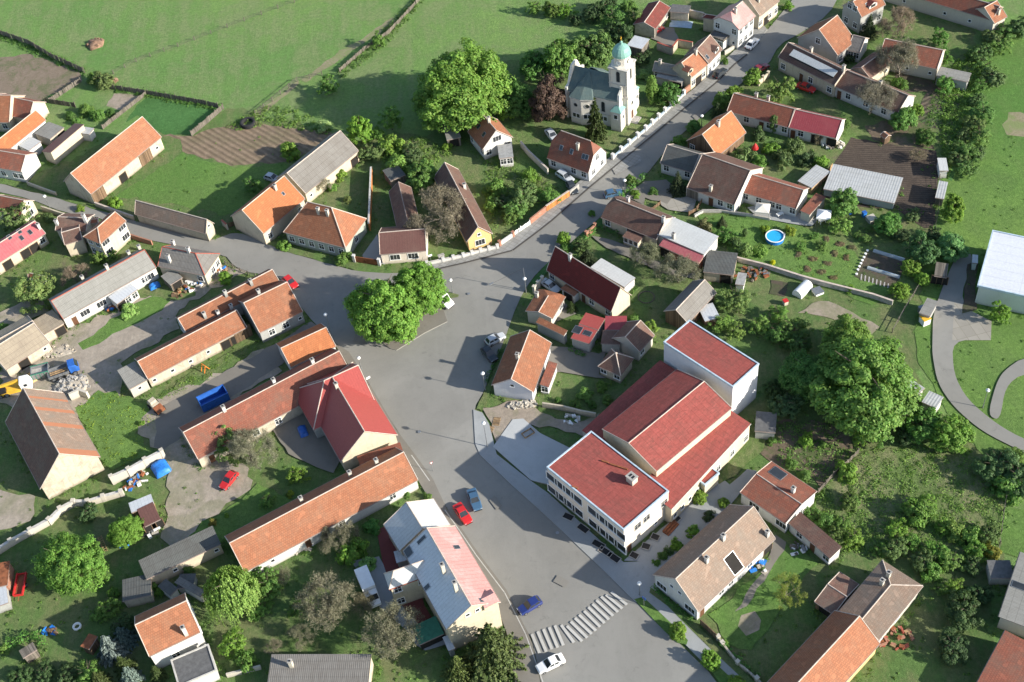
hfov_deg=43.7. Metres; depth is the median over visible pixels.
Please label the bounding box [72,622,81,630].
tyre
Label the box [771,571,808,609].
blossoming tree
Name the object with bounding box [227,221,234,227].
garden fence
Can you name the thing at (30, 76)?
field
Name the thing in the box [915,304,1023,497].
meadow
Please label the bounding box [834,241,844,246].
heather bed
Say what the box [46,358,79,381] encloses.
tipper truck
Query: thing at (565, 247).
shrub
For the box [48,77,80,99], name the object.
garden fence
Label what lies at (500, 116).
broadleaf tree
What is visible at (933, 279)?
doorway
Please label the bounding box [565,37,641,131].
church
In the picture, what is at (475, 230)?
house
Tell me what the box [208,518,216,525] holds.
shrub
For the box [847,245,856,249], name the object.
heather bed
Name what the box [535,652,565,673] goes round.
car
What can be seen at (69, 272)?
bare tree
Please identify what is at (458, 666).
spruce tree
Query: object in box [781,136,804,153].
shrub
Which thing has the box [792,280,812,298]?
polytunnel
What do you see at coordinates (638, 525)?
window
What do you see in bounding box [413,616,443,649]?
canopy
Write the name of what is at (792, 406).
broadleaf tree
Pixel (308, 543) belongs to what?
door
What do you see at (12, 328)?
outbuilding
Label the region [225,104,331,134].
weeds
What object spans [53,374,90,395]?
rubble heap
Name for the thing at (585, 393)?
shrub
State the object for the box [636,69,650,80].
shrub
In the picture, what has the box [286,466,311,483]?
fruit tree
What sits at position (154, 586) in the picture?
shrub
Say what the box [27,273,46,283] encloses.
house
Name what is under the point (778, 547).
path
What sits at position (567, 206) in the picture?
gutter strip
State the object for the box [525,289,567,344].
house
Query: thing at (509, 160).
window
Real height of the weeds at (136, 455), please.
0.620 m
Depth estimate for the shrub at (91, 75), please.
299.52 m
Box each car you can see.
[218,470,238,490]
[263,172,277,181]
[282,274,298,289]
[452,502,472,525]
[466,487,482,511]
[480,345,497,362]
[484,332,505,346]
[516,595,542,615]
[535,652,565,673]
[541,277,560,292]
[544,128,556,140]
[555,168,574,181]
[565,180,578,194]
[603,188,622,198]
[657,26,664,32]
[712,67,727,78]
[744,37,759,49]
[753,62,769,72]
[795,82,816,93]
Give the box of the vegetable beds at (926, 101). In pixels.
[918,92,962,129]
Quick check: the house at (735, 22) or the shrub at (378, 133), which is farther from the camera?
the house at (735, 22)
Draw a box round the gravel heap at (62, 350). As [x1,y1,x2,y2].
[43,344,75,358]
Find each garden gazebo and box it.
[754,202,770,217]
[815,209,831,225]
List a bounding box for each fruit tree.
[0,202,39,232]
[10,266,55,314]
[76,658,100,681]
[88,609,105,623]
[89,251,108,266]
[95,597,125,621]
[108,249,121,260]
[212,424,243,466]
[217,626,245,659]
[242,176,263,194]
[243,566,263,583]
[246,597,274,621]
[254,566,281,605]
[258,492,276,509]
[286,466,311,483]
[287,599,306,617]
[316,73,339,95]
[372,30,384,48]
[377,105,404,129]
[500,195,527,218]
[524,0,543,14]
[537,187,560,205]
[557,2,578,19]
[601,5,626,24]
[618,0,637,14]
[623,9,641,29]
[644,319,659,337]
[703,315,733,332]
[712,287,750,314]
[716,226,738,243]
[726,320,745,340]
[744,314,773,334]
[763,304,788,324]
[763,324,791,348]
[764,76,795,103]
[779,317,813,339]
[784,329,812,353]
[795,240,805,251]
[808,232,819,239]
[813,240,828,250]
[823,217,852,235]
[840,493,860,507]
[852,230,861,238]
[853,435,865,449]
[858,233,873,244]
[863,224,874,232]
[875,426,893,448]
[908,497,936,524]
[929,26,949,48]
[934,75,956,95]
[943,51,953,63]
[944,577,966,592]
[988,300,1011,324]
[1001,446,1023,462]
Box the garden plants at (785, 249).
[705,218,849,276]
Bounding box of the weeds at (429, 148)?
[380,136,450,165]
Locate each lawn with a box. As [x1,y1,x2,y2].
[0,0,1003,681]
[75,390,154,469]
[78,296,170,349]
[116,152,287,215]
[144,282,195,300]
[155,342,258,398]
[189,483,290,542]
[698,213,891,304]
[708,545,817,649]
[825,444,1008,574]
[1000,503,1023,556]
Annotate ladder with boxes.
[98,535,107,550]
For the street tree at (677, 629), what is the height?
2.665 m
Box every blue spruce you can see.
[95,635,131,667]
[113,627,140,653]
[118,666,145,681]
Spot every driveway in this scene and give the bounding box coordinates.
[0,299,48,324]
[354,556,444,649]
[362,235,384,263]
[592,236,699,279]
[625,179,672,204]
[651,27,678,45]
[661,196,695,211]
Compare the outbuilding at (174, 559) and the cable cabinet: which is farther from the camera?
the cable cabinet
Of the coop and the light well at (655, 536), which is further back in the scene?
the coop
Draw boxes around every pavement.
[334,342,539,681]
[430,25,767,267]
[473,410,667,602]
[647,587,737,674]
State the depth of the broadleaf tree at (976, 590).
189.37 m
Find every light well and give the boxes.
[562,512,574,521]
[576,523,589,533]
[591,538,605,549]
[597,545,613,557]
[606,551,621,563]
[629,550,639,559]
[641,542,650,550]
[650,532,660,540]
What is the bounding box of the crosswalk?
[531,591,627,652]
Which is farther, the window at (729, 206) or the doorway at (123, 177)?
the doorway at (123, 177)
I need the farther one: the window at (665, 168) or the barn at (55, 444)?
the window at (665, 168)
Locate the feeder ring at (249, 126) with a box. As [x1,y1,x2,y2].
[240,117,255,129]
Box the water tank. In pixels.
[865,214,876,223]
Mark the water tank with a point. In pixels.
(869, 219)
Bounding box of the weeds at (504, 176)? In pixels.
[482,158,556,226]
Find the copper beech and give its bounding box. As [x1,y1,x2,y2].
[528,72,568,122]
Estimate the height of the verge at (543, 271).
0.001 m
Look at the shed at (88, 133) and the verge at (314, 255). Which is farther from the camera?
the shed at (88, 133)
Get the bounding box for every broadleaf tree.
[6,666,34,681]
[30,531,110,597]
[34,659,55,681]
[42,212,54,223]
[54,662,78,681]
[77,501,98,523]
[105,514,144,548]
[108,611,135,638]
[342,274,422,344]
[346,115,373,144]
[357,143,384,162]
[383,309,422,343]
[392,258,449,315]
[401,142,423,164]
[405,157,437,192]
[410,82,463,115]
[411,155,435,166]
[413,37,515,132]
[493,194,512,209]
[496,107,514,120]
[498,79,535,119]
[502,207,517,224]
[509,178,537,208]
[518,50,547,81]
[541,38,580,78]
[542,1,560,17]
[556,231,570,244]
[568,14,581,25]
[569,32,614,67]
[572,236,591,252]
[582,1,602,23]
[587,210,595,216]
[599,0,617,16]
[604,21,633,44]
[625,174,636,185]
[632,49,650,66]
[657,81,680,106]
[686,119,700,132]
[692,489,706,505]
[712,91,729,108]
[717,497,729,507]
[723,57,727,64]
[725,85,743,98]
[742,67,760,85]
[762,378,782,399]
[766,393,805,421]
[778,349,839,404]
[806,335,921,444]
[821,313,873,355]
[823,187,859,218]
[843,117,851,128]
[844,54,855,63]
[873,211,901,235]
[887,106,917,130]
[889,282,911,299]
[890,227,910,241]
[896,424,915,447]
[897,405,942,444]
[900,259,921,276]
[902,229,940,265]
[905,207,920,222]
[909,103,924,117]
[912,272,930,285]
[915,128,936,146]
[926,225,941,240]
[928,412,975,453]
[935,231,969,262]
[936,625,969,666]
[940,193,965,223]
[944,588,984,634]
[963,584,993,605]
[971,448,1019,486]
[989,451,1023,496]
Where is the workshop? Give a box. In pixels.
[570,313,604,351]
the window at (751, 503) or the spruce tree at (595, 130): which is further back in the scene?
the spruce tree at (595, 130)
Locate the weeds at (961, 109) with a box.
[938,45,982,172]
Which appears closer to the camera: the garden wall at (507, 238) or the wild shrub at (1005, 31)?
the garden wall at (507, 238)
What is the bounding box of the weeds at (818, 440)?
[776,419,848,481]
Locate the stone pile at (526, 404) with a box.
[506,399,537,409]
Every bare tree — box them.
[60,262,90,285]
[226,427,278,470]
[263,638,281,654]
[272,565,289,583]
[284,623,316,652]
[292,570,355,634]
[316,520,359,553]
[317,178,332,191]
[349,591,375,618]
[360,596,424,661]
[403,182,466,243]
[629,241,661,266]
[651,252,701,283]
[814,135,826,144]
[855,77,897,114]
[875,4,915,39]
[875,37,919,77]
[908,147,927,160]
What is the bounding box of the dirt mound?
[85,37,103,50]
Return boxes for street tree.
[668,620,686,640]
[700,648,720,671]
[728,674,745,681]
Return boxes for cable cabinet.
[437,253,444,258]
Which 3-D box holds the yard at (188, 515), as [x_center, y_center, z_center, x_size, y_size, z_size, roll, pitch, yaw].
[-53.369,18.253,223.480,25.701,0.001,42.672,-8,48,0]
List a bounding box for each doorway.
[2,258,14,270]
[18,357,31,369]
[20,247,31,259]
[29,242,40,254]
[54,325,67,337]
[117,299,127,311]
[118,171,128,183]
[143,523,157,533]
[151,518,164,528]
[171,279,182,290]
[220,338,231,350]
[229,333,240,345]
[350,155,358,167]
[449,138,459,146]
[564,291,572,302]
[660,247,669,256]
[673,80,681,90]
[695,74,701,86]
[719,274,730,283]
[763,14,769,25]
[763,542,772,556]
[810,134,820,143]
[818,606,830,616]
[826,138,836,147]
[930,275,942,284]
[935,277,948,284]
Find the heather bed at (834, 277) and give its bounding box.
[827,275,837,279]
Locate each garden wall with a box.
[0,488,124,553]
[26,181,56,195]
[40,206,62,215]
[68,388,89,399]
[94,202,134,220]
[108,447,165,484]
[130,234,152,244]
[221,220,228,229]
[226,665,261,677]
[368,167,372,230]
[425,243,498,264]
[498,230,514,245]
[520,141,548,174]
[529,206,545,223]
[532,275,543,292]
[542,402,595,416]
[545,190,569,210]
[569,184,578,195]
[584,222,596,237]
[657,39,692,54]
[669,5,703,19]
[684,84,689,93]
[694,209,769,220]
[700,619,716,638]
[716,633,760,681]
[724,45,734,54]
[737,256,892,304]
[757,70,769,85]
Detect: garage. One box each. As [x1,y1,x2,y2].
[170,644,219,681]
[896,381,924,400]
[921,391,943,411]
[935,66,971,90]
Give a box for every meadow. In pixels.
[912,33,1023,332]
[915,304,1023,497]
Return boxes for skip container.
[30,362,49,380]
[196,384,230,412]
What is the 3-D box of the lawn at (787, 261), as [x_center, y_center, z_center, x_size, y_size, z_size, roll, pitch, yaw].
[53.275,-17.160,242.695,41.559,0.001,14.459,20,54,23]
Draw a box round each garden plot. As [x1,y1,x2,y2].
[126,97,216,134]
[760,419,852,486]
[769,280,787,295]
[799,301,878,333]
[894,72,945,91]
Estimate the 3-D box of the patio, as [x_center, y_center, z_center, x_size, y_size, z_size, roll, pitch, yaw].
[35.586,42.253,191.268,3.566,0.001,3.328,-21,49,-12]
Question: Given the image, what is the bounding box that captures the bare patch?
[1002,112,1023,136]
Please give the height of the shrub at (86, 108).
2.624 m
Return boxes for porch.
[108,283,139,311]
[497,143,513,166]
[561,284,578,303]
[622,229,643,249]
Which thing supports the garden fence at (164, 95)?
on the ground at (256, 62)
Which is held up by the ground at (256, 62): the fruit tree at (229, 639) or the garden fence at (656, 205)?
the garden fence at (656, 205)
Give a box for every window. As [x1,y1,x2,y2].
[27,208,34,219]
[38,236,46,244]
[79,307,91,317]
[95,298,107,308]
[102,238,110,247]
[105,246,113,256]
[118,223,126,232]
[121,231,129,241]
[125,296,132,302]
[132,291,138,299]
[140,276,148,283]
[144,272,155,281]
[171,651,180,657]
[197,275,203,281]
[211,265,215,274]
[215,259,220,268]
[267,231,272,239]
[268,328,275,335]
[274,417,282,425]
[282,321,289,328]
[289,236,295,242]
[298,238,304,244]
[308,241,314,247]
[318,243,324,249]
[328,246,334,252]
[389,254,400,260]
[389,493,396,500]
[393,586,402,593]
[396,597,405,603]
[407,253,418,258]
[475,238,485,246]
[486,148,491,155]
[492,134,501,142]
[500,159,506,164]
[507,158,512,163]
[541,386,548,392]
[546,470,557,486]
[547,483,558,498]
[554,478,565,492]
[555,490,566,505]
[562,484,573,499]
[563,496,575,512]
[570,490,582,507]
[572,506,583,519]
[581,171,586,178]
[587,504,599,520]
[588,517,600,533]
[596,513,607,527]
[597,524,608,540]
[600,368,606,374]
[601,102,605,112]
[604,519,616,535]
[605,220,610,226]
[605,531,617,547]
[613,526,625,542]
[614,538,626,554]
[616,71,619,82]
[634,520,641,531]
[643,513,649,523]
[656,580,666,593]
[661,497,667,508]
[663,165,668,171]
[684,171,689,177]
[684,602,694,615]
[715,22,719,28]
[717,200,722,206]
[726,203,732,210]
[729,448,734,458]
[731,28,736,35]
[743,116,748,122]
[749,500,759,512]
[769,201,774,208]
[774,518,786,530]
[775,203,781,210]
[780,62,785,69]
[781,127,786,133]
[789,207,795,214]
[795,531,802,540]
[797,130,803,137]
[807,76,812,83]
[815,37,820,44]
[822,554,828,563]
[826,86,831,93]
[845,93,850,99]
[853,52,858,59]
[880,107,886,115]
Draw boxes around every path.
[154,322,314,448]
[239,81,298,128]
[301,18,394,81]
[608,150,640,174]
[624,469,755,560]
[736,535,785,610]
[948,95,975,180]
[990,359,1023,418]
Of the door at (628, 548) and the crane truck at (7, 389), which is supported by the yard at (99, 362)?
the crane truck at (7, 389)
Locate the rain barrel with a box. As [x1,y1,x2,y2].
[861,210,867,217]
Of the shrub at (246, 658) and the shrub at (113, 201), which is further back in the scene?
the shrub at (113, 201)
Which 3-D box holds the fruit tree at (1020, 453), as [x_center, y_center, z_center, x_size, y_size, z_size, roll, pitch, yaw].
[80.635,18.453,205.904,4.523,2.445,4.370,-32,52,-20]
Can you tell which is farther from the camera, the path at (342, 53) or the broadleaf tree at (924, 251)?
the path at (342, 53)
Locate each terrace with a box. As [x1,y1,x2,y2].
[377,527,431,622]
[747,205,817,225]
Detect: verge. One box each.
[0,178,231,239]
[268,241,354,269]
[446,291,458,297]
[476,344,506,409]
[531,218,602,284]
[634,597,687,644]
[649,588,753,681]
[707,660,728,681]
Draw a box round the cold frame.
[812,286,823,296]
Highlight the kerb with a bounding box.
[411,455,542,681]
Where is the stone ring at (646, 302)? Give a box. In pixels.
[638,291,654,303]
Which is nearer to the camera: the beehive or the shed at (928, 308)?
the shed at (928, 308)
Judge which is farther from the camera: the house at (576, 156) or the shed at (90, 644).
the house at (576, 156)
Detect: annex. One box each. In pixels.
[394,550,408,567]
[540,361,557,394]
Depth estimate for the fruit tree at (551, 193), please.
256.91 m
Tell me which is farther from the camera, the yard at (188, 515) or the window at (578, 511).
the yard at (188, 515)
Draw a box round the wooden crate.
[521,428,534,438]
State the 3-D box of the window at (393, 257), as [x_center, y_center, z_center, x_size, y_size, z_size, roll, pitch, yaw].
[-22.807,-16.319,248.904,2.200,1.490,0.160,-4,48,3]
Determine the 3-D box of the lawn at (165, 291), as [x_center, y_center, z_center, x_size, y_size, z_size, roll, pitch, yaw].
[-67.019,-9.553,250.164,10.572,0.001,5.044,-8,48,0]
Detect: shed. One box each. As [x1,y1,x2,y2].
[0,561,13,591]
[0,586,11,612]
[18,136,43,155]
[19,642,39,662]
[34,122,64,145]
[80,633,99,654]
[81,127,95,141]
[122,575,154,607]
[129,494,156,518]
[137,502,164,533]
[158,579,179,598]
[161,271,183,290]
[175,577,205,602]
[177,573,197,592]
[382,165,405,186]
[442,635,455,656]
[443,125,460,146]
[601,330,619,352]
[605,316,626,330]
[627,35,649,55]
[656,73,683,90]
[659,238,703,271]
[700,303,719,327]
[735,272,746,289]
[755,411,776,439]
[800,193,825,222]
[918,298,937,320]
[930,262,948,284]
[935,181,947,205]
[937,158,948,177]
[971,254,977,269]
[985,560,1012,584]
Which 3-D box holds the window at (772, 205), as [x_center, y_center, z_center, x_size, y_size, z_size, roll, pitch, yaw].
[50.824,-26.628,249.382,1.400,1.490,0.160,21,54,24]
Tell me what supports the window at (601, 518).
in the culture hall
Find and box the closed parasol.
[751,143,757,150]
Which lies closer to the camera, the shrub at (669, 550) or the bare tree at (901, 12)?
the shrub at (669, 550)
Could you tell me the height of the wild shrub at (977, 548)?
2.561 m
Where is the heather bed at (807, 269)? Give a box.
[803,265,810,271]
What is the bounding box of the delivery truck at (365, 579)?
[354,565,380,607]
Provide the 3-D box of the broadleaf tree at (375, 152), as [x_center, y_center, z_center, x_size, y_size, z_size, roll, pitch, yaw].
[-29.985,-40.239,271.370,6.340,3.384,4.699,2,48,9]
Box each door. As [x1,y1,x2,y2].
[70,315,79,325]
[91,186,106,202]
[138,148,152,166]
[208,453,216,462]
[234,324,252,342]
[304,538,312,548]
[581,294,585,303]
[626,542,631,552]
[686,188,698,200]
[699,607,704,617]
[708,196,713,206]
[759,121,763,130]
[790,129,795,138]
[798,72,803,81]
[809,543,815,553]
[836,89,841,99]
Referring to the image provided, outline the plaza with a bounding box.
[493,419,568,484]
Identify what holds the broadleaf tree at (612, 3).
on the ground at (256, 62)
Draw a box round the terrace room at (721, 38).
[709,30,728,50]
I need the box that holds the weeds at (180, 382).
[159,345,256,398]
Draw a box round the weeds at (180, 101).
[105,84,221,111]
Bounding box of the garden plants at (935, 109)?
[925,93,956,127]
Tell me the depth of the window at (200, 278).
249.75 m
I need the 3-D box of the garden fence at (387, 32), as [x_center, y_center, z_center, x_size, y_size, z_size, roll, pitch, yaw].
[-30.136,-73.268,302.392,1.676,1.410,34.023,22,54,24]
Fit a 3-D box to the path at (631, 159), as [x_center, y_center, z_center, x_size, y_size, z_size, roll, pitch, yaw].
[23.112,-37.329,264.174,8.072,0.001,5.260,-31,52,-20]
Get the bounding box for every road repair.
[353,324,370,343]
[489,495,501,509]
[553,575,568,586]
[692,105,708,118]
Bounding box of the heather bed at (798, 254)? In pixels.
[794,251,801,256]
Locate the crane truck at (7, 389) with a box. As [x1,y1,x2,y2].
[0,375,32,398]
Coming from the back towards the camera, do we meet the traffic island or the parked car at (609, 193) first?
the parked car at (609, 193)
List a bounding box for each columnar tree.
[645,75,658,104]
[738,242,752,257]
[742,228,748,236]
[769,114,777,132]
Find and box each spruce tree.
[90,670,115,681]
[114,656,137,680]
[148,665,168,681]
[439,655,474,681]
[460,622,529,681]
[565,301,578,313]
[578,249,598,266]
[585,97,607,143]
[666,171,686,197]
[709,102,722,118]
[716,216,727,228]
[858,13,878,40]
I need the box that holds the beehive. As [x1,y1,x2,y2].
[782,298,788,305]
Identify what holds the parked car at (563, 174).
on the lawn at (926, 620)
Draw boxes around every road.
[0,0,835,681]
[932,254,1023,451]
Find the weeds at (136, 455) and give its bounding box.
[77,392,152,465]
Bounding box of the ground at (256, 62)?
[0,0,1023,649]
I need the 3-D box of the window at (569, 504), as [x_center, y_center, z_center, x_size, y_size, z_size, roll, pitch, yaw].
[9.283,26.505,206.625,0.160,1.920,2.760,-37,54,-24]
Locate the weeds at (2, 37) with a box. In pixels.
[0,34,86,76]
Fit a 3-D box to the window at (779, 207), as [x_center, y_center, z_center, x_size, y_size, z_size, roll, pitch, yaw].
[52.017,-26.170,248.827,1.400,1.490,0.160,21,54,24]
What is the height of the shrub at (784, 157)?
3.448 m
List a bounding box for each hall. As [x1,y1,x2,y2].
[546,319,758,554]
[975,230,1023,313]
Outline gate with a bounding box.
[351,254,380,266]
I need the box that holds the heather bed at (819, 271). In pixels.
[816,269,825,274]
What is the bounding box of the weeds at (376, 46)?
[338,0,421,77]
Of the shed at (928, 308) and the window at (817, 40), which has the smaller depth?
the shed at (928, 308)
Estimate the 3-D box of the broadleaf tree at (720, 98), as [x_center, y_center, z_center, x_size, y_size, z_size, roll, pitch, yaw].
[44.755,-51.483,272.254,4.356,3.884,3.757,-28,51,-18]
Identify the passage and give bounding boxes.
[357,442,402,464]
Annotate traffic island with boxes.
[346,283,446,350]
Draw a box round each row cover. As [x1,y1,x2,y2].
[867,266,900,278]
[873,249,904,260]
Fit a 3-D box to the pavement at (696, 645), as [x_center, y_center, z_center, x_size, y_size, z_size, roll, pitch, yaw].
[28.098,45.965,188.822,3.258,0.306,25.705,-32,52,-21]
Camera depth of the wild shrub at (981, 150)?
254.33 m
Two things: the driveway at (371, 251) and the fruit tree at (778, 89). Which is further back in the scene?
the fruit tree at (778, 89)
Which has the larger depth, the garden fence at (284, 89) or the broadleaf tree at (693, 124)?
the garden fence at (284, 89)
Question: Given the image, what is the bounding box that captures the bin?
[919,316,931,326]
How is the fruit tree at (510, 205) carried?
on the lawn at (926, 620)
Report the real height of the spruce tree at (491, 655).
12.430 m
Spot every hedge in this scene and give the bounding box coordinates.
[5,629,45,649]
[485,349,503,382]
[568,345,585,356]
[583,223,601,239]
[601,224,619,235]
[618,172,647,196]
[650,583,693,621]
[719,639,760,679]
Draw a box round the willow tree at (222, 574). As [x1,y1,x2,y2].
[202,564,263,626]
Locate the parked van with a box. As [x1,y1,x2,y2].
[433,287,453,309]
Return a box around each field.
[0,54,81,99]
[107,93,138,109]
[164,121,331,165]
[820,137,937,227]
[865,120,933,148]
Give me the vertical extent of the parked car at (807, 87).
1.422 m
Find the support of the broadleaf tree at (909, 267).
on the lawn at (926, 620)
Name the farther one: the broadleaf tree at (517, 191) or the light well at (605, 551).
the broadleaf tree at (517, 191)
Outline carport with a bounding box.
[590,258,634,291]
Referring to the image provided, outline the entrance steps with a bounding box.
[662,520,678,535]
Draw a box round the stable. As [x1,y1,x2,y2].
[134,303,252,386]
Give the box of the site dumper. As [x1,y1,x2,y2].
[147,397,165,414]
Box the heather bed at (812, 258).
[808,256,817,261]
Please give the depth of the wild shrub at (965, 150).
254.23 m
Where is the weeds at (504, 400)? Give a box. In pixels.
[0,2,1023,681]
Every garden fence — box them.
[0,30,84,72]
[43,97,75,107]
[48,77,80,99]
[101,90,145,128]
[109,85,218,107]
[112,13,261,73]
[189,103,223,135]
[224,260,255,275]
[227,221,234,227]
[254,71,322,114]
[338,0,419,72]
[511,220,529,233]
[651,200,660,208]
[688,199,701,215]
[817,448,858,492]
[892,283,920,332]
[999,495,1006,548]
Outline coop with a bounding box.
[880,131,891,143]
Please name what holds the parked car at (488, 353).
on the road at (430, 384)
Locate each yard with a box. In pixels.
[0,265,246,416]
[0,490,34,529]
[138,348,281,544]
[273,413,338,472]
[483,400,599,441]
[547,346,605,377]
[557,303,575,320]
[718,427,766,483]
[952,302,991,339]
[962,263,977,312]
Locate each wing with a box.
[53,213,94,242]
[90,217,99,226]
[178,348,346,466]
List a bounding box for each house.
[0,93,48,123]
[0,95,25,131]
[0,110,45,149]
[0,148,40,181]
[0,194,37,223]
[0,320,51,376]
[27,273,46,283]
[47,244,158,328]
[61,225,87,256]
[83,211,131,258]
[134,593,205,668]
[157,239,221,284]
[175,269,278,332]
[224,447,418,577]
[230,176,304,244]
[239,280,304,342]
[276,323,335,368]
[283,201,366,256]
[298,362,397,470]
[378,224,427,263]
[383,499,450,555]
[383,525,501,650]
[434,162,492,250]
[468,114,512,159]
[491,329,551,399]
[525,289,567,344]
[546,246,631,315]
[547,130,606,180]
[601,195,675,247]
[611,320,654,360]
[633,0,669,37]
[652,58,677,79]
[653,504,774,619]
[660,144,703,180]
[671,48,707,89]
[684,35,722,76]
[686,110,745,154]
[686,152,763,210]
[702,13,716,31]
[712,1,755,48]
[727,92,800,136]
[738,0,779,28]
[740,461,816,532]
[744,173,808,216]
[767,610,879,681]
[778,42,846,96]
[788,108,845,147]
[797,15,851,64]
[814,571,858,616]
[835,69,915,119]
[839,560,922,641]
[842,0,884,33]
[847,34,868,61]
[884,0,1003,30]
[976,0,1006,33]
[977,630,1023,681]
[997,552,1023,637]
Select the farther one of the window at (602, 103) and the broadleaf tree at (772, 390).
the window at (602, 103)
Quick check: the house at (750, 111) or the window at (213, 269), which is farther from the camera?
the house at (750, 111)
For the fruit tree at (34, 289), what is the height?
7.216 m
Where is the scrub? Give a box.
[806,444,1010,573]
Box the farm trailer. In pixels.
[12,572,27,600]
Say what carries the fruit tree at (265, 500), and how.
on the lawn at (244, 510)
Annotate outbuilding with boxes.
[0,220,48,274]
[0,315,35,339]
[33,309,67,341]
[41,123,84,164]
[117,361,149,397]
[138,526,223,584]
[268,654,373,681]
[389,181,418,226]
[670,4,690,20]
[788,512,841,564]
[851,52,889,80]
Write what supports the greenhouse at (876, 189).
on the field at (886, 158)
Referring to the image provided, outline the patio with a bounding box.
[738,611,760,635]
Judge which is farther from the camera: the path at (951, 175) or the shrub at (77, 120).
the shrub at (77, 120)
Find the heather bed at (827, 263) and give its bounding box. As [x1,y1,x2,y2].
[822,261,831,265]
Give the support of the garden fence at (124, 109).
on the ground at (256, 62)
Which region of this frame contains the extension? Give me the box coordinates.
[657,217,718,265]
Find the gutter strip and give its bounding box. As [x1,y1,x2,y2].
[436,54,746,268]
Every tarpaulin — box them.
[149,281,160,290]
[150,459,171,478]
[297,425,308,437]
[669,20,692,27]
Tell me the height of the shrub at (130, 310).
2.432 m
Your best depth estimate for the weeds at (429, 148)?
272.06 m
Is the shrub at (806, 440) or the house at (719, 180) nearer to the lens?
the shrub at (806, 440)
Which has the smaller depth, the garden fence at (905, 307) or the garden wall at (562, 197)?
the garden fence at (905, 307)
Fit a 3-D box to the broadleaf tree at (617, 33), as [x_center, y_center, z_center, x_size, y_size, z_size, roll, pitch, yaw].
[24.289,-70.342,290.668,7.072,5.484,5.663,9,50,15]
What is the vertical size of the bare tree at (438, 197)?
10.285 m
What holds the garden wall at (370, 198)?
on the ground at (256, 62)
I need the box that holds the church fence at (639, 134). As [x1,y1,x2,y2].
[611,89,685,159]
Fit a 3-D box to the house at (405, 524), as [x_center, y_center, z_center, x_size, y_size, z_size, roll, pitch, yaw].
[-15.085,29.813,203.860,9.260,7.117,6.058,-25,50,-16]
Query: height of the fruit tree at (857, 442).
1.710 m
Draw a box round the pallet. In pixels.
[492,417,500,425]
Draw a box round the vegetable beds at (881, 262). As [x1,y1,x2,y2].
[854,250,903,286]
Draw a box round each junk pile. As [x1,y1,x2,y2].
[41,625,57,635]
[105,304,115,311]
[123,477,141,491]
[131,470,148,483]
[143,526,160,538]
[171,288,186,298]
[180,280,202,292]
[215,266,229,274]
[295,544,314,555]
[563,413,579,424]
[734,266,769,281]
[749,559,768,575]
[789,541,807,555]
[821,140,844,149]
[879,625,914,649]
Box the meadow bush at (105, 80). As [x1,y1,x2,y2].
[89,70,115,89]
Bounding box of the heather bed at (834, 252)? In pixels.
[830,250,837,256]
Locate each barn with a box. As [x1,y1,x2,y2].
[5,387,104,499]
[63,116,163,203]
[134,200,215,240]
[275,130,359,202]
[598,348,633,383]
[663,279,716,327]
[703,250,737,283]
[882,38,944,79]
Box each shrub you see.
[0,322,9,329]
[0,643,9,655]
[65,111,74,120]
[71,118,82,124]
[75,204,84,211]
[78,103,94,118]
[86,72,94,84]
[88,109,105,120]
[104,108,114,116]
[107,196,122,208]
[107,586,121,597]
[120,302,139,320]
[151,583,160,596]
[155,587,163,595]
[182,566,195,573]
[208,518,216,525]
[218,271,232,285]
[232,648,257,674]
[275,240,291,250]
[279,141,300,162]
[286,490,293,498]
[298,580,313,600]
[317,119,333,133]
[327,184,336,191]
[333,251,351,266]
[335,537,369,565]
[336,169,347,182]
[343,195,351,203]
[356,556,376,571]
[361,518,380,536]
[372,126,384,138]
[378,133,404,154]
[380,153,411,174]
[403,491,409,499]
[423,492,431,499]
[441,143,452,149]
[482,177,507,197]
[483,195,497,212]
[519,166,541,183]
[554,397,561,403]
[560,242,571,252]
[569,399,580,408]
[576,387,593,401]
[587,400,596,408]
[595,381,607,393]
[602,394,613,405]
[627,312,640,320]
[629,189,639,198]
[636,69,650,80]
[647,186,658,195]
[651,559,660,566]
[657,550,668,561]
[663,546,673,555]
[669,536,683,551]
[670,135,686,146]
[686,524,699,538]
[696,216,711,232]
[702,510,715,522]
[727,237,741,251]
[733,147,757,163]
[747,669,758,678]
[751,125,766,142]
[751,245,767,257]
[752,154,768,167]
[760,143,780,153]
[760,225,769,234]
[766,435,776,446]
[770,148,793,171]
[780,1,794,10]
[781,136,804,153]
[784,224,796,235]
[785,455,797,469]
[794,151,815,167]
[796,469,810,482]
[797,431,812,448]
[803,506,819,519]
[812,155,829,169]
[814,512,834,530]
[817,441,828,448]
[828,524,845,544]
[834,460,857,484]
[834,514,852,534]
[841,488,861,511]
[842,526,864,551]
[846,284,854,294]
[869,542,887,558]
[882,536,907,562]
[883,517,908,539]
[891,77,907,89]
[899,497,931,530]
[901,532,920,551]
[911,546,936,573]
[918,540,950,563]
[919,493,936,508]
[919,561,943,583]
[930,583,950,595]
[934,517,949,538]
[939,549,965,571]
[944,520,965,543]
[948,151,969,166]
[949,139,963,149]
[953,158,980,179]
[954,140,981,160]
[955,526,984,545]
[956,126,971,141]
[961,115,985,130]
[963,540,993,562]
[964,555,982,577]
[966,125,991,147]
[967,93,985,107]
[968,42,993,61]
[970,57,998,73]
[971,79,992,93]
[971,101,996,124]
[971,146,985,160]
[977,522,1000,544]
[979,67,1007,86]
[980,29,1003,44]
[983,540,1001,559]
[986,472,1023,506]
[990,38,1012,54]
[994,22,1016,43]
[1007,15,1023,38]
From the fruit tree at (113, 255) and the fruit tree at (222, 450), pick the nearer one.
the fruit tree at (222, 450)
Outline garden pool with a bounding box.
[765,229,785,245]
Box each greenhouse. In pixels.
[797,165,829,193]
[823,164,902,209]

